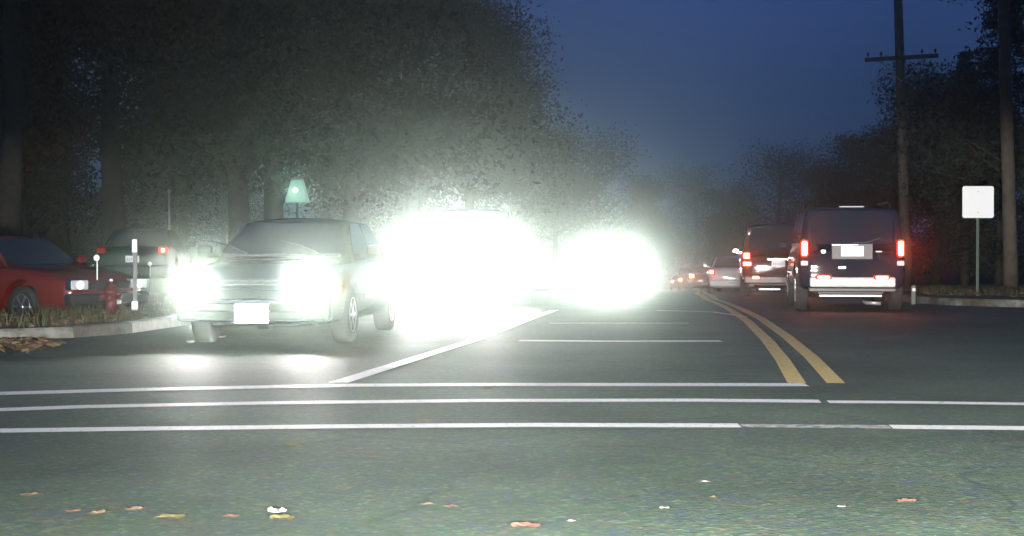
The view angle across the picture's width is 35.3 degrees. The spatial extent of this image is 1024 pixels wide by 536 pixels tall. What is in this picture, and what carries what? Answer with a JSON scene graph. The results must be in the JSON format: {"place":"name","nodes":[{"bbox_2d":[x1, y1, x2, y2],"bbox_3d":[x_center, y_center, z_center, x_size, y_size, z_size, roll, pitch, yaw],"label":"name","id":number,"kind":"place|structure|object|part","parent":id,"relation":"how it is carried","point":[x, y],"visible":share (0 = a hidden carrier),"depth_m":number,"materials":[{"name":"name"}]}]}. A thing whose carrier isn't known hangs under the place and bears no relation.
{"place":"outdoors","nodes":[
{"label":"outdoors","id":0,"kind":"place"},
{"bbox_2d":[96,228,195,286],"bbox_3d":[-8.745,-0.265,38.564,2.120,1.389,4.667,0,1,-4],"label":"dark parked car","id":1,"kind":"object","parent":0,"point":[166,253],"visible":0.81,"depth_m":36.71,"materials":[{"name":"teal paint"}]},
{"bbox_3d":[-8.656,-0.684,37.370,1.289,0.379,0.497,0,1,-4],"label":"rear window","id":2,"kind":"part","parent":1,"relation":"part of","materials":[{"name":"black glass"}]},
{"bbox_3d":[-8.005,-0.697,37.788,0.172,0.364,0.999,0,1,-4],"label":"side window","id":3,"kind":"part","parent":1,"relation":"part of","materials":[{"name":"black glass"}]},
{"bbox_3d":[-8.087,-0.712,38.872,0.172,0.364,1.019,0,1,-4],"label":"side window","id":4,"kind":"part","parent":1,"relation":"part of","materials":[{"name":"black glass"}]},
{"bbox_2d":[0,335,1023,535],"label":"cross street","id":5,"kind":"structure","parent":0,"point":[630,481],"depth_m":8.66,"materials":[{"name":"grey asphalt"}]},
{"bbox_2d":[18,492,37,495],"bbox_3d":[-2.026,0.949,6.731,0.089,0.010,0.119,0,1,6],"label":"fallen leaf","id":6,"kind":"object","parent":5,"relation":"on","point":[28,494],"visible":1,"depth_m":6.76,"materials":[{"name":"brown plant"}]},
{"bbox_2d":[0,338,64,355],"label":"leaf litter","id":7,"kind":"object","parent":5,"relation":"on","point":[24,344],"visible":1,"depth_m":16.64,"materials":[{"name":"brown plant"}]},
{"bbox_2d":[65,509,81,511],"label":"fallen leaf","id":8,"kind":"object","parent":5,"relation":"on","point":[73,510],"visible":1,"depth_m":6.35,"materials":[{"name":"brown"}]},
{"bbox_2d":[88,509,112,513],"bbox_3d":[-1.601,0.955,6.292,0.125,0.011,0.084,0,1,-27],"label":"fallen leaf","id":9,"kind":"object","parent":5,"relation":"on","point":[98,512],"visible":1,"depth_m":6.30,"materials":[{"name":"brown plant"}]},
{"bbox_2d":[124,506,146,509],"bbox_3d":[-1.505,0.954,6.377,0.119,0.010,0.087,0,1,5],"label":"fallen leaf","id":10,"kind":"object","parent":5,"relation":"on","point":[136,508],"visible":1,"depth_m":6.39,"materials":[{"name":"brown plant"}]},
{"bbox_2d":[154,513,192,518],"bbox_3d":[-1.293,0.955,6.174,0.155,0.013,0.116,0,1,19],"label":"fallen leaf","id":11,"kind":"object","parent":5,"relation":"on","point":[174,516],"visible":1,"depth_m":6.19,"materials":[{"name":"yellow plant"}]},
{"bbox_2d":[222,514,244,516],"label":"fallen leaf","id":12,"kind":"object","parent":5,"relation":"on","point":[231,515],"visible":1,"depth_m":6.22,"materials":[{"name":"brown"}]},
{"bbox_2d":[268,507,286,512],"bbox_3d":[-0.917,0.948,6.286,0.075,0.020,0.105,0,1,-13],"label":"fallen leaf","id":13,"kind":"object","parent":5,"relation":"on","point":[272,509],"visible":1,"depth_m":6.30,"materials":[{"name":"beige plant"}]},
{"bbox_2d":[267,514,296,519],"bbox_3d":[-0.892,0.955,6.170,0.150,0.013,0.101,0,1,6],"label":"fallen leaf","id":14,"kind":"object","parent":5,"relation":"on","point":[284,516],"visible":1,"depth_m":6.18,"materials":[{"name":"yellow plant"}]},
{"bbox_2d":[175,218,397,342],"bbox_3d":[-2.484,0.104,18.882,2.120,1.389,4.697,0,1,5],"label":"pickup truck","id":15,"kind":"object","parent":5,"relation":"on","point":[340,276],"visible":1,"depth_m":17.36,"materials":[{"name":"black paint"}]},
{"bbox_3d":[-3.175,-0.337,18.778,0.172,0.364,1.019,0,1,5],"label":"side window","id":16,"kind":"part","parent":15,"relation":"part of","materials":[{"name":"black glass"}]},
{"bbox_3d":[-1.820,-0.336,18.662,0.172,0.364,1.019,0,1,5],"label":"side window","id":17,"kind":"part","parent":15,"relation":"part of","materials":[{"name":"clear glass"}]},
{"bbox_3d":[-1.728,-0.350,19.746,0.172,0.364,0.999,0,1,5],"label":"side window","id":18,"kind":"part","parent":15,"relation":"part of","materials":[{"name":"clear glass"}]},
{"bbox_2d":[0,423,740,432],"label":"crosswalk line marking","id":19,"kind":"object","parent":5,"relation":"on","point":[144,428],"visible":1,"depth_m":9.34,"materials":[{"name":"white paint"}]},
{"bbox_2d":[0,383,807,394],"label":"stop line marking","id":20,"kind":"object","parent":5,"relation":"on","point":[382,384],"visible":1,"depth_m":12.10,"materials":[{"name":"white paint"}]},
{"bbox_2d":[0,399,820,410],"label":"crosswalk line marking","id":21,"kind":"object","parent":5,"relation":"on","point":[394,401],"visible":1,"depth_m":10.85,"materials":[{"name":"white paint"}]},
{"bbox_2d":[422,502,436,504],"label":"fallen leaf","id":22,"kind":"object","parent":5,"relation":"on","point":[428,503],"visible":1,"depth_m":6.52,"materials":[{"name":"brown"}]},
{"bbox_2d":[500,522,541,527],"bbox_3d":[0.038,0.957,5.994,0.162,0.014,0.109,0,1,2],"label":"fallen leaf","id":23,"kind":"object","parent":5,"relation":"on","point":[523,524],"visible":1,"depth_m":6.00,"materials":[{"name":"brown"}]},
{"bbox_2d":[519,340,722,341],"bbox_3d":[1.194,0.808,17.809,2.261,0.001,0.359,0,1,3],"label":"stop line marking","id":24,"kind":"object","parent":5,"relation":"on","point":[631,340],"visible":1,"depth_m":17.89,"materials":[{"name":"white paint"}]},
{"bbox_2d":[741,424,890,427],"bbox_3d":[1.765,0.920,9.366,0.854,0.001,0.170,0,1,4],"label":"crosswalk line marking","id":25,"kind":"object","parent":5,"relation":"on","point":[814,426],"visible":1,"depth_m":9.34,"materials":[{"name":"white paint"}]},
{"bbox_2d":[894,497,915,501],"bbox_3d":[1.620,0.951,6.580,0.119,0.010,0.089,0,1,-13],"label":"fallen leaf","id":26,"kind":"object","parent":5,"relation":"on","point":[906,500],"visible":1,"depth_m":6.59,"materials":[{"name":"brown plant"}]},
{"bbox_2d":[826,400,1023,404],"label":"crosswalk line marking","id":27,"kind":"object","parent":5,"relation":"on","point":[945,402],"visible":1,"depth_m":10.78,"materials":[{"name":"white paint"}]},
{"bbox_2d":[890,425,1023,429],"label":"crosswalk line marking","id":28,"kind":"object","parent":5,"relation":"on","point":[957,427],"visible":1,"depth_m":9.29,"materials":[{"name":"white paint"}]},
{"bbox_2d":[25,0,1023,252],"label":"sky","id":29,"kind":"structure","parent":0,"point":[700,78],"materials":[{"name":"blue"}]},
{"bbox_2d":[91,253,1023,290],"bbox_3d":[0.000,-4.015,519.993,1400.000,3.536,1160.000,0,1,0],"label":"ground","id":30,"kind":"structure","parent":0,"point":[659,283],"depth_m":209.70,"materials":[{"name":"green plant"}]},
{"bbox_2d":[0,322,132,338],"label":"kerb","id":31,"kind":"structure","parent":30,"relation":"on","point":[87,330],"depth_m":18.50,"materials":[{"name":"concrete"}]},
{"bbox_2d":[0,289,462,327],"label":"verge","id":32,"kind":"structure","parent":30,"relation":"on","point":[78,321],"depth_m":20.97,"materials":[{"name":"green plant"}]},
{"bbox_2d":[26,161,100,256],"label":"leafy tree","id":33,"kind":"object","parent":32,"relation":"on","point":[75,236],"visible":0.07,"depth_m":75.23,"materials":[{"name":"green plant"}]},
{"bbox_2d":[0,1,127,241],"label":"leafy tree","id":34,"kind":"object","parent":32,"relation":"on","point":[43,186],"visible":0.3,"depth_m":59.32,"materials":[{"name":"green plant"}]},
{"bbox_2d":[0,0,148,201],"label":"leafy tree","id":35,"kind":"object","parent":32,"relation":"on","point":[36,104],"visible":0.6,"depth_m":48.66,"materials":[{"name":"green plant"}]},
{"bbox_2d":[46,8,146,257],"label":"leafy tree","id":36,"kind":"object","parent":32,"relation":"on","point":[54,239],"visible":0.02,"depth_m":61.72,"materials":[{"name":"green plant"}]},
{"bbox_2d":[69,185,124,266],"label":"leafy tree","id":37,"kind":"object","parent":32,"relation":"on","point":[96,244],"visible":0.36,"depth_m":84.47,"materials":[{"name":"green plant"}]},
{"bbox_2d":[94,255,99,279],"bbox_3d":[-6.192,0.192,23.996,0.090,0.776,0.042,0,1,0],"label":"reflector stake","id":38,"kind":"object","parent":32,"relation":"on","point":[96,258],"visible":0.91,"depth_m":23.99,"materials":[{"name":"silver metal"}]},
{"bbox_2d":[0,0,196,235],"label":"leafy tree","id":39,"kind":"object","parent":32,"relation":"on","point":[12,136],"visible":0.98,"depth_m":43.92,"materials":[{"name":"green plant"}]},
{"bbox_2d":[0,0,217,246],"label":"leafy tree","id":40,"kind":"object","parent":32,"relation":"on","point":[113,214],"visible":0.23,"depth_m":55.65,"materials":[{"name":"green plant"}]},
{"bbox_2d":[100,279,122,313],"bbox_3d":[-5.560,0.401,22.299,0.296,0.503,0.250,0,1,0],"label":"fire hydrant","id":41,"kind":"object","parent":32,"relation":"on","point":[110,296],"visible":0.86,"depth_m":22.25,"materials":[{"name":"red metal"}]},
{"bbox_2d":[131,239,137,310],"bbox_3d":[-5.296,0.099,22.585,0.090,1.020,0.072,0,1,0],"label":"reflective bollard","id":42,"kind":"object","parent":32,"relation":"on","point":[134,303],"visible":0.94,"depth_m":22.58,"materials":[{"name":"grey"}]},
{"bbox_2d":[39,0,253,292],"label":"leafy tree","id":43,"kind":"object","parent":32,"relation":"on","point":[158,285],"visible":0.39,"depth_m":57.59,"materials":[{"name":"green plant"}]},
{"bbox_2d":[148,262,151,292],"bbox_3d":[-7.425,0.191,32.996,0.090,0.644,0.042,0,1,0],"label":"reflector stake","id":44,"kind":"object","parent":32,"relation":"on","point":[149,263],"visible":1,"depth_m":33.00,"materials":[{"name":"silver metal"}]},
{"bbox_2d":[124,315,190,332],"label":"kerb","id":45,"kind":"structure","parent":32,"relation":"on","point":[142,325],"depth_m":20.46,"materials":[{"name":"concrete"}]},
{"bbox_2d":[101,156,218,255],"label":"leafy tree","id":46,"kind":"object","parent":32,"relation":"on","point":[139,222],"visible":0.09,"depth_m":77.66,"materials":[{"name":"green plant"}]},
{"bbox_2d":[167,189,170,293],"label":"flag pole","id":47,"kind":"object","parent":32,"relation":"on","point":[169,288],"visible":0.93,"depth_m":43.96,"materials":[{"name":"silver metal"}]},
{"bbox_2d":[85,2,291,292],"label":"leafy tree","id":48,"kind":"object","parent":32,"relation":"on","point":[181,196],"visible":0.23,"depth_m":59.76,"materials":[{"name":"green plant"}]},
{"bbox_2d":[31,0,423,242],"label":"leafy tree","id":49,"kind":"object","parent":32,"relation":"on","point":[234,96],"visible":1,"depth_m":47.98,"materials":[{"name":"green plant"}]},
{"bbox_2d":[184,145,294,255],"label":"leafy tree","id":50,"kind":"object","parent":32,"relation":"on","point":[222,219],"visible":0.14,"depth_m":88.80,"materials":[{"name":"green plant"}]},
{"bbox_2d":[285,177,309,217],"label":"street lantern","id":51,"kind":"object","parent":32,"relation":"on","point":[297,193],"visible":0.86,"depth_m":47.74,"materials":[{"name":"green glass"}]},
{"bbox_2d":[64,0,542,219],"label":"leafy tree","id":52,"kind":"object","parent":32,"relation":"on","point":[273,207],"visible":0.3,"depth_m":58.08,"materials":[{"name":"green plant"}]},
{"bbox_2d":[283,64,447,254],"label":"leafy tree","id":53,"kind":"object","parent":32,"relation":"on","point":[338,216],"visible":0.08,"depth_m":108.11,"materials":[{"name":"green plant"}]},
{"bbox_2d":[220,0,538,222],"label":"leafy tree","id":54,"kind":"object","parent":32,"relation":"on","point":[351,214],"visible":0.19,"depth_m":66.55,"materials":[{"name":"green plant"}]},
{"bbox_2d":[298,0,555,289],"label":"leafy tree","id":55,"kind":"object","parent":32,"relation":"on","point":[412,220],"visible":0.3,"depth_m":79.16,"materials":[{"name":"green plant"}]},
{"bbox_2d":[319,0,588,288],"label":"leafy tree","id":56,"kind":"object","parent":32,"relation":"on","point":[513,118],"visible":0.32,"depth_m":94.64,"materials":[{"name":"green plant"}]},
{"bbox_2d":[428,56,589,288],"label":"leafy tree","id":57,"kind":"object","parent":32,"relation":"on","point":[512,208],"visible":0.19,"depth_m":117.22,"materials":[{"name":"green plant"}]},
{"bbox_2d":[547,121,658,288],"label":"leafy tree","id":58,"kind":"object","parent":32,"relation":"on","point":[595,159],"visible":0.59,"depth_m":164.52,"materials":[{"name":"green plant"}]},
{"bbox_2d":[396,289,616,296],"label":"kerb","id":59,"kind":"structure","parent":30,"relation":"on","point":[435,292],"depth_m":53.21,"materials":[{"name":"concrete"}]},
{"bbox_2d":[29,225,1023,280],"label":"woods","id":60,"kind":"object","parent":30,"relation":"on","point":[538,251],"visible":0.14,"depth_m":224.05,"materials":[{"name":"green plant"}]},
{"bbox_2d":[497,122,633,288],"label":"leafy tree","id":61,"kind":"object","parent":30,"relation":"on","point":[583,183],"visible":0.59,"depth_m":134.00,"materials":[{"name":"green plant"}]},
{"bbox_2d":[612,171,701,285],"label":"leafy tree","id":62,"kind":"object","parent":30,"relation":"on","point":[650,190],"visible":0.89,"depth_m":188.66,"materials":[{"name":"green plant"}]},
{"bbox_2d":[650,158,737,265],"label":"leafy tree","id":63,"kind":"object","parent":30,"relation":"on","point":[693,201],"visible":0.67,"depth_m":199.39,"materials":[{"name":"green plant"}]},
{"bbox_2d":[723,289,1023,306],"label":"kerb","id":64,"kind":"structure","parent":30,"relation":"on","point":[970,301],"depth_m":29.20,"materials":[{"name":"concrete"}]},
{"bbox_2d":[903,284,1023,298],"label":"verge","id":65,"kind":"structure","parent":30,"relation":"on","point":[975,292],"depth_m":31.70,"materials":[{"name":"green plant"}]},
{"bbox_2d":[695,178,775,288],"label":"leafy tree","id":66,"kind":"object","parent":65,"relation":"on","point":[723,238],"visible":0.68,"depth_m":159.74,"materials":[{"name":"green plant"}]},
{"bbox_2d":[721,137,829,288],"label":"leafy tree","id":67,"kind":"object","parent":65,"relation":"on","point":[781,179],"visible":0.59,"depth_m":119.71,"materials":[{"name":"green plant"}]},
{"bbox_2d":[769,154,848,224],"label":"leafy tree","id":68,"kind":"object","parent":65,"relation":"on","point":[813,180],"visible":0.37,"depth_m":104.54,"materials":[{"name":"green plant"}]},
{"bbox_2d":[817,120,954,262],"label":"leafy tree","id":69,"kind":"object","parent":65,"relation":"on","point":[851,192],"visible":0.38,"depth_m":77.44,"materials":[{"name":"green plant"}]},
{"bbox_2d":[865,0,938,285],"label":"utility pole","id":70,"kind":"object","parent":65,"relation":"on","point":[899,57],"visible":0.96,"depth_m":51.81,"materials":[{"name":"brown wood"}]},
{"bbox_2d":[852,55,1016,286],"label":"leafy tree","id":71,"kind":"object","parent":65,"relation":"on","point":[929,209],"visible":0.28,"depth_m":65.64,"materials":[{"name":"green plant"}]},
{"bbox_2d":[860,0,1023,213],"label":"leafy tree","id":72,"kind":"object","parent":65,"relation":"on","point":[988,147],"visible":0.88,"depth_m":43.54,"materials":[{"name":"green plant"}]},
{"bbox_2d":[912,46,1018,286],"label":"leafy tree","id":73,"kind":"object","parent":65,"relation":"on","point":[965,275],"visible":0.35,"depth_m":55.79,"materials":[{"name":"green plant"}]},
{"bbox_2d":[927,0,1023,286],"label":"leafy tree","id":74,"kind":"object","parent":65,"relation":"on","point":[982,65],"visible":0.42,"depth_m":49.84,"materials":[{"name":"green plant"}]},
{"bbox_2d":[962,186,993,295],"bbox_3d":[8.980,-0.479,31.012,0.604,2.196,0.054,0,1,0],"label":"road sign","id":75,"kind":"object","parent":65,"relation":"on","point":[977,202],"visible":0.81,"depth_m":30.98,"materials":[{"name":"white metal"}]},
{"bbox_2d":[998,0,1018,290],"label":"utility pole","id":76,"kind":"object","parent":65,"relation":"on","point":[1010,254],"visible":0.89,"depth_m":37.84,"materials":[{"name":"brown wood"}]},
{"bbox_2d":[116,290,1023,334],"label":"street","id":77,"kind":"structure","parent":0,"point":[620,312],"depth_m":23.90,"materials":[{"name":"grey asphalt"}]},
{"bbox_2d":[331,310,557,382],"bbox_3d":[-0.271,0.784,19.408,0.252,0.004,14.342,0,1,8],"label":"lane line marking","id":78,"kind":"object","parent":77,"relation":"on","point":[354,377],"visible":1,"depth_m":15.80,"materials":[{"name":"white paint"}]},
{"bbox_2d":[668,276,687,289],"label":"distant car","id":79,"kind":"object","parent":77,"relation":"on","point":[673,282],"visible":0.5,"depth_m":149.91,"materials":[{"name":"grey paint"}]},
{"bbox_2d":[675,267,701,290],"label":"distant car","id":80,"kind":"object","parent":77,"relation":"on","point":[682,279],"visible":0.47,"depth_m":117.94,"materials":[{"name":"brown paint"}]},
{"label":"rear window","id":81,"kind":"part","parent":80,"relation":"part of","materials":[{"name":"black glass"}]},
{"bbox_2d":[684,265,720,291],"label":"distant car","id":82,"kind":"object","parent":77,"relation":"on","point":[697,276],"visible":0.52,"depth_m":83.91,"materials":[{"name":"grey paint"}]},
{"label":"rear window","id":83,"kind":"part","parent":82,"relation":"part of","materials":[{"name":"black glass"}]},
{"bbox_2d":[659,310,747,316],"bbox_3d":[3.143,0.707,25.218,0.578,0.004,2.752,0,1,-24],"label":"edge line marking","id":84,"kind":"object","parent":77,"relation":"on","point":[714,312],"visible":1,"depth_m":25.43,"materials":[{"name":"white paint"}]},
{"bbox_2d":[703,256,755,292],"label":"stopped sedan","id":85,"kind":"object","parent":77,"relation":"on","point":[723,272],"visible":0.63,"depth_m":58.06,"materials":[{"name":"white paint"}]},
{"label":"rear window","id":86,"kind":"part","parent":85,"relation":"part of","materials":[{"name":"black glass"}]},
{"bbox_2d":[694,291,805,382],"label":"yellow line marking","id":87,"kind":"object","parent":77,"relation":"on","point":[789,371],"visible":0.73,"depth_m":16.33,"materials":[{"name":"paint"}]},
{"bbox_2d":[732,224,813,295],"bbox_3d":[6.516,-0.201,39.751,2.130,1.734,4.785,0,1,8],"label":"stopped suv","id":88,"kind":"object","parent":77,"relation":"on","point":[763,259],"visible":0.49,"depth_m":37.70,"materials":[{"name":"red paint"}]},
{"bbox_3d":[6.242,-0.676,37.731,1.405,0.542,0.138,0,1,8],"label":"rear window","id":89,"kind":"part","parent":88,"relation":"part of","materials":[{"name":"black glass"}]},
{"bbox_2d":[702,290,844,382],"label":"yellow line marking","id":90,"kind":"object","parent":77,"relation":"on","point":[824,370],"visible":0.94,"depth_m":16.33,"materials":[{"name":"paint"}]},
{"bbox_2d":[778,201,904,309],"bbox_3d":[5.788,-0.225,28.254,2.130,1.818,4.775,0,1,7],"label":"stopped suv","id":91,"kind":"object","parent":77,"relation":"on","point":[849,251],"visible":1,"depth_m":26.15,"materials":[{"name":"blue paint"}]},
{"bbox_3d":[5.054,-0.701,28.599,0.124,0.539,1.123,0,1,7],"label":"side window","id":92,"kind":"part","parent":91,"relation":"part of","materials":[{"name":"black glass"}]},
{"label":"side window","id":93,"kind":"part","parent":91,"relation":"part of","materials":[{"name":"black glass"}]},
{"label":"side window","id":94,"kind":"part","parent":91,"relation":"part of","materials":[{"name":"black glass"}]},
{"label":"rear window","id":95,"kind":"part","parent":91,"relation":"part of","materials":[{"name":"black glass"}]},
{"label":"side window","id":96,"kind":"part","parent":91,"relation":"part of","materials":[{"name":"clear glass"}]},
{"bbox_2d":[911,285,915,303],"bbox_3d":[7.490,0.503,30.006,0.085,0.360,0.056,0,1,0],"label":"marker post","id":97,"kind":"object","parent":77,"relation":"on","point":[913,294],"visible":1,"depth_m":29.99,"materials":[{"name":"grey plastic"}]},
{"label":"parking lot","id":98,"kind":"structure","parent":0,"visible":0},
{"bbox_2d":[0,235,148,314],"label":"red car","id":99,"kind":"object","parent":98,"relation":"on","point":[36,272],"visible":0.73,"depth_m":24.07,"materials":[{"name":"red paint"}]}
]}

